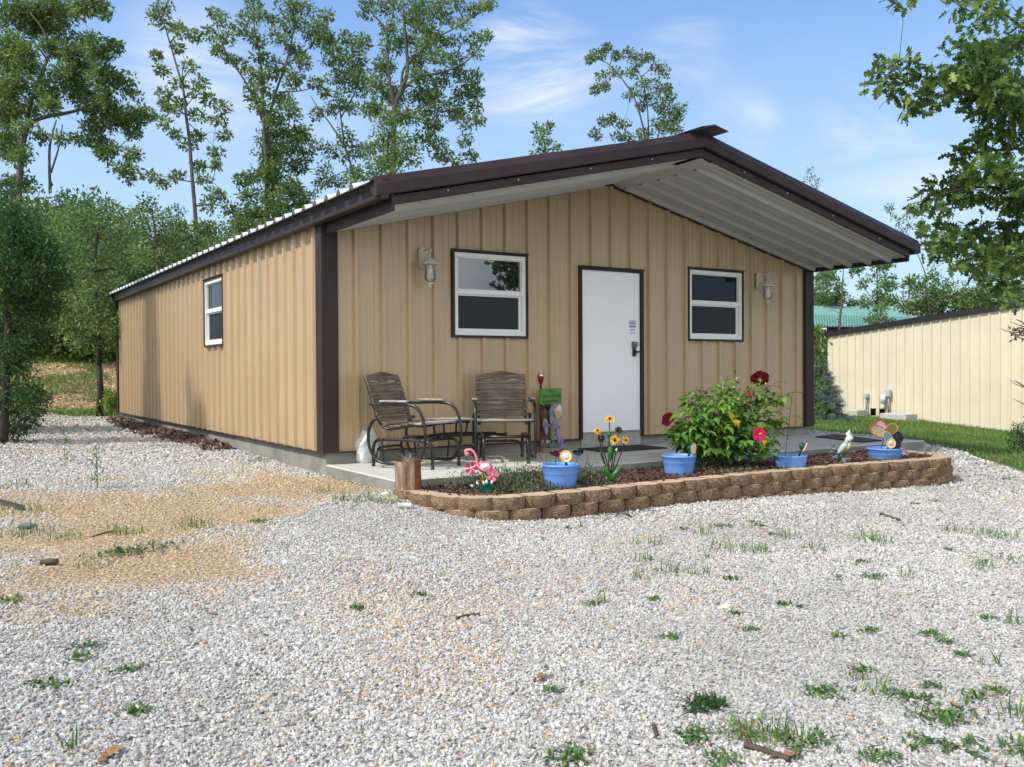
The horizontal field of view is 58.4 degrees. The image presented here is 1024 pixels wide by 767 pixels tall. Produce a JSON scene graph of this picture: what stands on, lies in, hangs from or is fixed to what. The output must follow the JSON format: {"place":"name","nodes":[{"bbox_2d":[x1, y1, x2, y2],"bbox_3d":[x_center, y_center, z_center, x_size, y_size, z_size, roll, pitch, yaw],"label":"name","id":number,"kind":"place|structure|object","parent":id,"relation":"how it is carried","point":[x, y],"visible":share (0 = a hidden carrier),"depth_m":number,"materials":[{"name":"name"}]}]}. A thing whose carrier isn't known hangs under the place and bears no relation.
{"place":"outdoors","nodes":[
{"label":"outdoors","id":0,"kind":"place"},
{"bbox_2d":[0,352,119,416],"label":"grass","id":1,"kind":"structure","parent":0,"point":[81,410],"depth_m":24.28,"materials":[{"name":"green plant"}]},
{"bbox_2d":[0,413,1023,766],"bbox_3d":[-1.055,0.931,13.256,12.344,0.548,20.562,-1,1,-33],"label":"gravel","id":2,"kind":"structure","parent":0,"point":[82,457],"depth_m":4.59,"materials":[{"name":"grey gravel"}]},
{"bbox_2d":[105,416,236,450],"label":"fallen leaves","id":3,"kind":"object","parent":2,"relation":"on","point":[144,428],"visible":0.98,"depth_m":14.08,"materials":[{"name":"brown plant"}]},
{"bbox_2d":[455,613,479,619],"bbox_3d":[-0.228,1.176,4.636,0.147,0.016,0.030,-1,1,-36],"label":"twig","id":4,"kind":"object","parent":2,"relation":"on","point":[465,615],"visible":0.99,"depth_m":4.64,"materials":[{"name":"wood"}]},
{"bbox_2d":[533,673,546,680],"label":"dead leaf","id":5,"kind":"object","parent":2,"relation":"on","point":[542,675],"visible":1,"depth_m":3.79,"materials":[{"name":"brown plant"}]},
{"bbox_2d":[652,723,658,736],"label":"twig","id":6,"kind":"object","parent":2,"relation":"on","point":[655,730],"visible":1,"depth_m":3.29,"materials":[{"name":"wood"}]},
{"bbox_2d":[743,741,790,762],"bbox_3d":[0.872,1.259,3.138,0.169,0.028,0.037,0,1,43],"label":"twig","id":7,"kind":"object","parent":2,"relation":"on","point":[758,748],"visible":1,"depth_m":3.14,"materials":[{"name":"brown wood"}]},
{"bbox_2d":[879,512,900,520],"bbox_3d":[3.323,1.172,8.061,0.032,0.035,0.285,0,1,-10],"label":"twig","id":8,"kind":"object","parent":2,"relation":"on","point":[892,517],"visible":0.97,"depth_m":8.04,"materials":[{"name":"wood"}]},
{"bbox_2d":[0,352,1023,766],"bbox_3d":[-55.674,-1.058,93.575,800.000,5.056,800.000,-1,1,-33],"label":"ground","id":9,"kind":"structure","parent":0,"point":[98,546],"depth_m":4.64,"materials":[{"name":"grey gravel"}]},
{"bbox_2d":[0,499,24,509],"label":"edging strip","id":10,"kind":"object","parent":9,"relation":"on","point":[5,502],"visible":0.88,"depth_m":7.34,"materials":[{"name":"black metal"}]},
{"bbox_2d":[18,523,34,528],"bbox_3d":[-3.416,1.003,6.463,0.112,0.044,0.041,-1,1,-15],"label":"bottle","id":11,"kind":"object","parent":9,"relation":"on","point":[27,525],"visible":0.73,"depth_m":6.45,"materials":[{"name":"grey plastic"}]},
{"bbox_2d":[0,172,76,442],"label":"cedar tree","id":12,"kind":"object","parent":9,"relation":"on","point":[17,245],"visible":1,"depth_m":12.43,"materials":[{"name":"green plant"}]},
{"bbox_2d":[40,558,58,564],"bbox_3d":[-2.744,1.055,5.437,0.098,0.038,0.040,0,1,-13],"label":"wood stub","id":13,"kind":"object","parent":9,"relation":"on","point":[50,561],"visible":1,"depth_m":5.42,"materials":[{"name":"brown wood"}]},
{"bbox_2d":[0,360,116,410],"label":"wood chips","id":14,"kind":"object","parent":9,"relation":"on","point":[53,371],"visible":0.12,"depth_m":25.20,"materials":[{"name":"brown wood"}]},
{"bbox_2d":[0,343,115,363],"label":"underbrush","id":15,"kind":"object","parent":14,"relation":"on","point":[75,355],"visible":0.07,"depth_m":29.08,"materials":[{"name":"green plant"}]},
{"bbox_2d":[0,0,159,209],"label":"oak tree","id":16,"kind":"object","parent":9,"relation":"on","point":[40,22],"visible":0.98,"depth_m":28.99,"materials":[{"name":"green plant"}]},
{"bbox_2d":[33,191,149,416],"bbox_3d":[-9.239,-1.603,20.024,2.322,4.731,3.814,-1,1,-33],"label":"understory tree","id":17,"kind":"object","parent":9,"relation":"on","point":[96,260],"visible":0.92,"depth_m":19.39,"materials":[{"name":"green plant"}]},
{"bbox_2d":[94,388,116,415],"bbox_3d":[-8.499,0.406,19.374,0.586,0.643,0.673,-1,1,-33],"label":"bush","id":18,"kind":"object","parent":9,"relation":"on","point":[112,399],"visible":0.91,"depth_m":19.38,"materials":[{"name":"green plant"}]},
{"bbox_2d":[97,744,120,762],"bbox_3d":[-1.311,1.204,2.984,0.058,0.020,0.120,0,1,12],"label":"dead leaf","id":19,"kind":"object","parent":9,"relation":"on","point":[113,750],"visible":1,"depth_m":2.99,"materials":[{"name":"brown plant"}]},
{"bbox_2d":[114,191,204,270],"bbox_3d":[-10.266,-2.907,26.542,2.670,5.658,3.144,-1,1,-33],"label":"understory tree","id":20,"kind":"object","parent":9,"relation":"on","point":[161,236],"visible":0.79,"depth_m":26.86,"materials":[{"name":"green plant"}]},
{"bbox_2d":[140,0,239,254],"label":"slender tree","id":21,"kind":"object","parent":9,"relation":"on","point":[217,193],"visible":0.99,"depth_m":23.91,"materials":[{"name":"green plant"}]},
{"bbox_2d":[207,200,310,247],"bbox_3d":[-8.085,-3.030,29.057,3.280,5.843,2.043,-1,1,-33],"label":"understory tree","id":22,"kind":"object","parent":9,"relation":"on","point":[227,233],"visible":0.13,"depth_m":28.97,"materials":[{"name":"green plant"}]},
{"bbox_2d":[199,0,336,234],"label":"ivy clad tree","id":23,"kind":"object","parent":9,"relation":"on","point":[268,173],"visible":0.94,"depth_m":26.72,"materials":[{"name":"green plant"}]},
{"bbox_2d":[306,28,375,193],"bbox_3d":[-5.309,-5.475,28.819,2.069,11.397,3.987,-1,1,-20],"label":"leaning tree","id":24,"kind":"object","parent":9,"relation":"on","point":[355,77],"visible":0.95,"depth_m":28.84,"materials":[{"name":"green plant"}]},
{"bbox_2d":[339,106,423,188],"bbox_3d":[-3.238,-3.122,22.965,2.322,7.634,1.481,0,1,8],"label":"leafy shrub tree","id":25,"kind":"object","parent":9,"relation":"on","point":[383,163],"visible":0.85,"depth_m":22.77,"materials":[{"name":"green plant"}]},
{"bbox_2d":[380,494,399,503],"bbox_3d":[-1.007,0.967,7.558,0.164,0.111,0.117,-1,1,-33],"label":"figurine","id":26,"kind":"object","parent":9,"relation":"on","point":[393,499],"visible":0.77,"depth_m":7.51,"materials":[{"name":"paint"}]},
{"bbox_2d":[398,502,411,507],"bbox_3d":[-0.862,0.979,7.364,0.111,0.046,0.046,2,1,-4],"label":"spool","id":27,"kind":"object","parent":9,"relation":"on","point":[404,505],"visible":1,"depth_m":7.35,"materials":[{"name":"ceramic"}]},
{"bbox_2d":[353,0,497,171],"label":"tall oak tree","id":28,"kind":"object","parent":9,"relation":"on","point":[428,37],"visible":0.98,"depth_m":25.06,"materials":[{"name":"green plant"}]},
{"bbox_2d":[0,182,1023,364],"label":"woodland","id":29,"kind":"object","parent":9,"relation":"on","point":[150,268],"visible":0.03,"depth_m":29.35,"materials":[{"name":"green plant"}]},
{"bbox_2d":[0,426,1023,766],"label":"weeds","id":30,"kind":"object","parent":9,"relation":"on","point":[708,702],"visible":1,"depth_m":3.67,"materials":[{"name":"green plant"}]},
{"bbox_2d":[109,124,920,474],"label":"metal building","id":31,"kind":"structure","parent":9,"relation":"on","point":[599,284],"depth_m":10.88,"materials":[{"name":"beige metal"}]},
{"bbox_2d":[202,273,222,346],"bbox_3d":[-4.126,-0.995,12.721,0.082,0.963,1.014,-1,1,-33],"label":"window","id":32,"kind":"structure","parent":31,"relation":"in","point":[212,286],"depth_m":12.85,"materials":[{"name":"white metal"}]},
{"bbox_2d":[419,247,439,287],"bbox_3d":[-0.879,-1.229,9.711,0.209,0.448,0.261,-1,1,-33],"label":"wall lantern","id":33,"kind":"object","parent":31,"relation":"attached to","point":[426,261],"depth_m":9.72,"materials":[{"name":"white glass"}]},
{"bbox_2d":[451,248,528,338],"bbox_3d":[-0.245,-0.995,10.291,1.008,0.968,0.082,-1,1,-33],"label":"window","id":34,"kind":"structure","parent":31,"relation":"in","point":[489,289],"depth_m":10.30,"materials":[{"name":"white metal"}]},
{"bbox_2d":[582,270,640,432],"bbox_3d":[1.224,-0.393,11.223,0.918,1.958,0.120,-1,1,-33],"label":"door","id":35,"kind":"structure","parent":31,"relation":"in","point":[610,300],"depth_m":11.24,"materials":[{"name":"white paint"}]},
{"bbox_2d":[687,266,744,341],"bbox_3d":[2.697,-1.040,12.167,1.038,0.959,0.082,-1,1,-33],"label":"window","id":36,"kind":"structure","parent":31,"relation":"in","point":[715,296],"depth_m":12.20,"materials":[{"name":"white metal"}]},
{"bbox_2d":[756,273,774,304],"bbox_3d":[3.460,-1.292,12.478,0.209,0.448,0.261,-1,1,-33],"label":"wall lantern","id":37,"kind":"object","parent":31,"relation":"attached to","point":[767,284],"depth_m":12.49,"materials":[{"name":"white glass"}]},
{"bbox_2d":[528,120,563,154],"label":"distant tree","id":38,"kind":"object","parent":9,"relation":"on","point":[542,136],"visible":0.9,"depth_m":41.94,"materials":[{"name":"green plant"}]},
{"bbox_2d":[604,508,655,519],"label":"dry stems","id":39,"kind":"object","parent":9,"relation":"on","point":[626,514],"visible":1,"depth_m":7.58,"materials":[{"name":"beige plant"}]},
{"bbox_2d":[584,41,688,142],"bbox_3d":[4.223,-5.448,30.996,3.520,12.417,3.395,0,1,9],"label":"young oak tree","id":40,"kind":"object","parent":9,"relation":"on","point":[662,125],"visible":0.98,"depth_m":30.86,"materials":[{"name":"green plant"}]},
{"bbox_2d":[392,450,953,520],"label":"garden wall","id":41,"kind":"structure","parent":9,"relation":"on","point":[828,479],"depth_m":8.31,"materials":[{"name":"concrete"}]},
{"bbox_2d":[394,453,421,490],"bbox_3d":[-0.884,0.741,7.786,0.225,0.308,0.217,-3,3,-12],"label":"log","id":42,"kind":"object","parent":41,"relation":"on","point":[408,474],"visible":1,"depth_m":7.70,"materials":[{"name":"orange wood"}]},
{"bbox_2d":[721,603,732,609],"bbox_3d":[1.163,1.210,4.964,0.079,0.042,0.055,-1,1,-33],"label":"stone","id":43,"kind":"object","parent":9,"relation":"on","point":[727,606],"visible":0.81,"depth_m":4.94,"materials":[{"name":"white stone"}]},
{"bbox_2d":[769,749,799,756],"bbox_3d":[0.925,1.258,3.108,0.110,0.020,0.053,0,1,-4],"label":"dead leaf","id":44,"kind":"object","parent":9,"relation":"on","point":[787,752],"visible":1,"depth_m":3.12,"materials":[{"name":"brown plant"}]},
{"bbox_2d":[803,166,822,288],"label":"distant tree","id":45,"kind":"object","parent":9,"relation":"on","point":[808,171],"visible":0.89,"depth_m":61.88,"materials":[{"name":"green plant"}]},
{"bbox_2d":[814,322,833,424],"bbox_3d":[6.995,-0.221,21.000,0.633,2.461,1.026,0,1,31],"label":"lime shrub","id":46,"kind":"object","parent":9,"relation":"on","point":[817,354],"visible":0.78,"depth_m":20.95,"materials":[{"name":"green plant"}]},
{"bbox_2d":[814,355,856,421],"bbox_3d":[8.588,0.116,25.511,1.892,2.025,1.777,-1,1,-33],"label":"blue spruce","id":47,"kind":"object","parent":9,"relation":"on","point":[835,406],"visible":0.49,"depth_m":25.18,"materials":[{"name":"green plant"}]},
{"bbox_2d":[814,270,858,326],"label":"background tree","id":48,"kind":"object","parent":9,"relation":"on","point":[827,299],"visible":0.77,"depth_m":51.09,"materials":[{"name":"green plant"}]},
{"bbox_2d":[828,269,851,329],"bbox_3d":[13.963,-2.006,38.976,0.869,5.982,1.954,0,1,27],"label":"dead tree","id":49,"kind":"object","parent":9,"relation":"on","point":[839,319],"visible":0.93,"depth_m":38.97,"materials":[{"name":"wood"}]},
{"bbox_2d":[845,409,867,416],"bbox_3d":[11.264,0.988,29.962,0.600,0.268,0.458,-1,1,-33],"label":"concrete pad","id":50,"kind":"object","parent":9,"relation":"on","point":[857,412],"visible":0.62,"depth_m":29.79,"materials":[{"name":"grey concrete"}]},
{"bbox_2d":[814,305,912,355],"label":"barn","id":51,"kind":"structure","parent":9,"relation":"on","point":[826,315],"depth_m":47.69,"materials":[{"name":"teal metal"}]},
{"bbox_2d":[821,328,826,351],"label":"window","id":52,"kind":"structure","parent":51,"relation":"in","point":[825,329],"depth_m":45.80,"materials":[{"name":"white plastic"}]},
{"bbox_2d":[870,408,875,415],"bbox_3d":[11.617,0.913,29.500,0.190,0.227,0.185,-1,1,-33],"label":"pipe stub","id":53,"kind":"object","parent":9,"relation":"on","point":[872,411],"visible":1,"depth_m":29.43,"materials":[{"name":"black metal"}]},
{"bbox_2d":[847,263,899,319],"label":"background tree","id":54,"kind":"object","parent":9,"relation":"on","point":[888,285],"visible":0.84,"depth_m":43.74,"materials":[{"name":"green plant"}]},
{"bbox_2d":[863,302,896,324],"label":"tree","id":55,"kind":"object","parent":9,"relation":"on","point":[870,321],"visible":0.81,"depth_m":38.68,"materials":[{"name":"green plant"}]},
{"bbox_2d":[880,413,916,420],"bbox_3d":[11.991,1.092,28.453,0.600,0.321,0.916,-1,1,-33],"label":"concrete pad","id":56,"kind":"object","parent":9,"relation":"on","point":[904,416],"visible":0.54,"depth_m":28.17,"materials":[{"name":"grey concrete"}]},
{"bbox_2d":[884,198,925,314],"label":"distant tree","id":57,"kind":"object","parent":9,"relation":"on","point":[895,217],"visible":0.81,"depth_m":49.93,"materials":[{"name":"green plant"}]},
{"bbox_2d":[819,300,1023,432],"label":"metal building","id":58,"kind":"structure","parent":9,"relation":"on","point":[963,367],"depth_m":27.87,"materials":[{"name":"beige metal"}]},
{"bbox_2d":[863,393,868,409],"bbox_3d":[11.583,0.648,30.003,0.130,0.654,0.158,-1,1,-33],"label":"electrical box","id":59,"kind":"object","parent":58,"relation":"attached to","point":[865,395],"visible":1,"depth_m":29.98,"materials":[{"name":"grey metal"}]},
{"bbox_2d":[885,390,891,412],"bbox_3d":[12.026,0.577,29.307,0.130,0.758,0.167,-1,1,-33],"label":"electrical box","id":60,"kind":"object","parent":58,"relation":"attached to","point":[888,393],"visible":0.93,"depth_m":29.26,"materials":[{"name":"grey metal"}]},
{"bbox_2d":[881,395,885,408],"bbox_3d":[11.909,0.598,29.407,0.150,0.462,0.150,-1,1,-33],"label":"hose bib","id":61,"kind":"object","parent":60,"relation":"attached to","point":[883,398],"visible":0.96,"depth_m":29.35,"materials":[{"name":"white metal"}]},
{"bbox_2d":[858,0,1023,314],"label":"oak tree","id":62,"kind":"object","parent":9,"relation":"on","point":[995,256],"visible":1,"depth_m":8.42,"materials":[{"name":"green plant"}]},
{"bbox_2d":[949,701,961,708],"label":"dead leaf","id":63,"kind":"object","parent":9,"relation":"on","point":[955,704],"visible":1,"depth_m":3.61,"materials":[{"name":"brown plant"}]},
{"bbox_2d":[896,264,1023,316],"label":"background tree","id":64,"kind":"object","parent":9,"relation":"on","point":[967,297],"visible":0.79,"depth_m":40.21,"materials":[{"name":"green plant"}]},
{"bbox_2d":[1000,319,1023,403],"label":"tree","id":65,"kind":"object","parent":9,"relation":"on","point":[1021,332],"visible":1,"depth_m":7.40,"materials":[{"name":"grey plant"}]},
{"bbox_2d":[1001,416,1023,450],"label":"cedar sapling","id":66,"kind":"object","parent":9,"relation":"on","point":[1020,435],"visible":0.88,"depth_m":13.53,"materials":[{"name":"green plant"}]},
{"bbox_2d":[0,0,1023,326],"label":"sky","id":67,"kind":"structure","parent":0,"point":[783,77],"materials":[{"name":"blue"}]},
{"bbox_2d":[326,433,924,489],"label":"patio","id":68,"kind":"structure","parent":0,"point":[378,475],"depth_m":9.52,"materials":[{"name":"concrete"}]},
{"bbox_2d":[355,428,379,462],"bbox_3d":[-1.495,0.637,9.513,0.180,0.360,0.292,0,1,37],"label":"plastic bag","id":69,"kind":"object","parent":68,"relation":"on","point":[363,454],"visible":0.79,"depth_m":9.42,"materials":[{"name":"white plastic"}]},
{"bbox_2d":[363,372,462,469],"bbox_3d":[-0.990,0.350,9.143,0.834,0.938,0.666,0,1,31],"label":"glider chair","id":70,"kind":"object","parent":68,"relation":"on","point":[379,401],"visible":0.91,"depth_m":9.16,"materials":[{"name":"black metal"}]},
{"bbox_2d":[453,447,463,455],"bbox_3d":[-0.596,0.754,10.129,0.153,0.115,0.089,-1,1,-33],"label":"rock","id":71,"kind":"object","parent":68,"relation":"on","point":[461,451],"visible":0.59,"depth_m":10.10,"materials":[{"name":"grey stone"}]},
{"bbox_2d":[416,417,506,439],"bbox_3d":[-0.574,0.468,9.620,1.096,0.202,0.537,-1,1,-33],"label":"side table","id":72,"kind":"object","parent":68,"relation":"on","point":[456,433],"visible":0.72,"depth_m":9.64,"materials":[{"name":"black metal"}]},
{"bbox_2d":[471,371,536,463],"bbox_3d":[-0.092,0.338,9.661,0.666,0.938,0.834,0,1,-4],"label":"glider chair","id":73,"kind":"object","parent":68,"relation":"on","point":[513,389],"visible":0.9,"depth_m":9.92,"materials":[{"name":"black metal"}]},
{"bbox_2d":[537,373,543,431],"bbox_3d":[0.338,0.337,10.683,0.082,0.907,0.082,-1,1,-33],"label":"solar torch","id":74,"kind":"object","parent":68,"relation":"on","point":[540,377],"visible":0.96,"depth_m":10.66,"materials":[{"name":"red metal"}]},
{"bbox_2d":[532,388,564,452],"bbox_3d":[0.420,0.423,10.605,0.320,0.735,0.272,-1,1,-36],"label":"welcome post","id":75,"kind":"object","parent":68,"relation":"on","point":[549,397],"visible":0.99,"depth_m":10.56,"materials":[{"name":"green paint"}]},
{"bbox_2d":[578,444,668,452],"bbox_3d":[1.322,0.774,10.936,0.980,0.014,0.570,-1,1,-33],"label":"doormat","id":76,"kind":"object","parent":68,"relation":"on","point":[639,447],"visible":0.79,"depth_m":10.89,"materials":[{"name":"black rubber"}]},
{"bbox_2d":[816,434,881,442],"bbox_3d":[4.490,0.737,12.348,0.485,0.014,1.374,0,1,-11],"label":"doormat","id":77,"kind":"object","parent":68,"relation":"on","point":[843,437],"visible":0.94,"depth_m":12.25,"materials":[{"name":"black rubber"}]},
{"bbox_2d":[421,449,937,498],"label":"mulch","id":78,"kind":"object","parent":0,"point":[818,459],"visible":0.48,"depth_m":8.95,"materials":[{"name":"brown plant"}]},
{"bbox_2d":[467,491,497,494],"bbox_3d":[-0.241,0.924,7.587,0.299,0.045,0.259,-1,1,-33],"label":"stepping stone","id":79,"kind":"object","parent":78,"relation":"on","point":[493,493],"visible":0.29,"depth_m":7.53,"materials":[{"name":"stone"}]},
{"bbox_2d":[464,448,498,493],"bbox_3d":[-0.257,0.719,7.578,0.262,0.366,0.168,-1,1,-21],"label":"flamingo ornament","id":80,"kind":"object","parent":79,"relation":"on","point":[483,467],"visible":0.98,"depth_m":7.56,"materials":[{"name":"pink plastic"}]},
{"bbox_2d":[479,444,597,481],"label":"seed stems","id":81,"kind":"object","parent":78,"relation":"on","point":[528,461],"visible":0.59,"depth_m":8.31,"materials":[{"name":"green"}]},
{"bbox_2d":[542,462,579,489],"bbox_3d":[0.426,0.831,8.003,0.330,0.262,0.330,-1,1,-33],"label":"flower pot","id":82,"kind":"object","parent":78,"relation":"on","point":[559,473],"visible":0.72,"depth_m":7.88,"materials":[{"name":"blue plastic"}]},
{"bbox_2d":[549,450,563,465],"bbox_3d":[0.386,0.671,8.001,0.097,0.182,0.141,0,1,29],"label":"butterfly stake","id":83,"kind":"object","parent":82,"relation":"in","point":[556,453],"visible":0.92,"depth_m":7.99,"materials":[{"name":"red metal"}]},
{"bbox_2d":[560,450,571,465],"bbox_3d":[0.467,0.672,8.005,0.111,0.190,0.072,0,1,-2],"label":"sunflower light","id":84,"kind":"object","parent":82,"relation":"in","point":[565,456],"visible":0.97,"depth_m":7.98,"materials":[{"name":"yellow plastic"}]},
{"bbox_2d":[572,449,583,464],"bbox_3d":[0.576,0.667,8.002,0.097,0.190,0.141,0,1,6],"label":"butterfly stake","id":85,"kind":"object","parent":82,"relation":"in","point":[579,452],"visible":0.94,"depth_m":7.98,"materials":[{"name":"blue metal"}]},
{"bbox_2d":[592,479,631,485],"bbox_3d":[0.892,0.909,8.247,0.361,0.045,0.300,-1,1,-18],"label":"stepping stone","id":86,"kind":"object","parent":78,"relation":"on","point":[614,483],"visible":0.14,"depth_m":8.21,"materials":[{"name":"stone"}]},
{"bbox_2d":[593,415,628,482],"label":"metal sunflowers","id":87,"kind":"object","parent":86,"relation":"on","point":[615,471],"visible":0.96,"depth_m":8.18,"materials":[{"name":"yellow metal"}]},
{"bbox_2d":[426,458,810,495],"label":"bed weeds","id":88,"kind":"object","parent":78,"relation":"on","point":[530,484],"visible":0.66,"depth_m":8.09,"materials":[{"name":"green plant"}]},
{"bbox_2d":[662,453,695,476],"bbox_3d":[1.643,0.831,9.019,0.336,0.260,0.336,-1,1,-33],"label":"flower pot","id":89,"kind":"object","parent":78,"relation":"on","point":[679,463],"visible":0.76,"depth_m":8.89,"materials":[{"name":"blue plastic"}]},
{"bbox_2d":[687,443,695,455],"bbox_3d":[1.758,0.669,9.016,0.070,0.180,0.115,0,1,44],"label":"sunflower light","id":90,"kind":"object","parent":89,"relation":"in","point":[691,448],"visible":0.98,"depth_m":9.00,"materials":[{"name":"yellow plastic"}]},
{"bbox_2d":[659,370,802,471],"bbox_3d":[2.240,0.383,9.473,1.506,1.046,0.861,0,1,9],"label":"hibiscus bush","id":91,"kind":"object","parent":78,"relation":"on","point":[721,435],"visible":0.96,"depth_m":9.36,"materials":[{"name":"green plant"}]},
{"bbox_2d":[773,453,807,476],"bbox_3d":[2.863,0.859,9.439,0.344,0.250,0.344,-1,1,-33],"label":"flower pot","id":92,"kind":"object","parent":78,"relation":"on","point":[790,460],"visible":0.6,"depth_m":9.31,"materials":[{"name":"blue plastic"}]},
{"bbox_2d":[785,392,810,454],"bbox_3d":[2.941,0.426,9.442,0.275,0.681,0.013,0,1,-2],"label":"flag holder","id":93,"kind":"object","parent":92,"relation":"in","point":[790,412],"visible":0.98,"depth_m":9.44,"materials":[{"name":"brown metal"}]},
{"bbox_2d":[798,443,806,455],"bbox_3d":[3.001,0.691,9.426,0.106,0.173,0.104,-1,1,-33],"label":"sunflower light","id":94,"kind":"object","parent":92,"relation":"in","point":[801,446],"visible":0.99,"depth_m":9.41,"materials":[{"name":"yellow plastic"}]},
{"bbox_2d":[830,430,855,462],"bbox_3d":[3.542,0.684,9.814,0.277,0.390,0.069,0,1,1],"label":"cockatoo ornament","id":95,"kind":"object","parent":78,"relation":"on","point":[845,447],"visible":0.98,"depth_m":9.81,"materials":[{"name":"metal"}]},
{"bbox_2d":[866,446,902,459],"bbox_3d":[4.199,0.849,10.338,0.380,0.250,0.380,-1,1,-33],"label":"flower pot","id":96,"kind":"object","parent":78,"relation":"on","point":[878,452],"visible":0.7,"depth_m":10.19,"materials":[{"name":"blue plastic"}]},
{"bbox_2d":[870,420,902,448],"bbox_3d":[4.224,0.611,10.334,0.380,0.409,0.034,0,1,0],"label":"wind spinner","id":97,"kind":"object","parent":96,"relation":"in","point":[881,429],"visible":0.95,"depth_m":10.33,"materials":[{"name":"multicoloured"}]},
{"bbox_2d":[886,438,895,448],"bbox_3d":[4.252,0.710,10.324,0.124,0.202,0.065,0,1,-9],"label":"sunflower light","id":98,"kind":"object","parent":96,"relation":"in","point":[890,443],"visible":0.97,"depth_m":10.30,"materials":[{"name":"yellow plastic"}]},
{"bbox_2d":[809,414,1023,469],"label":"grass","id":99,"kind":"structure","parent":0,"point":[936,432],"depth_m":20.11,"materials":[{"name":"green plant"}]}
]}

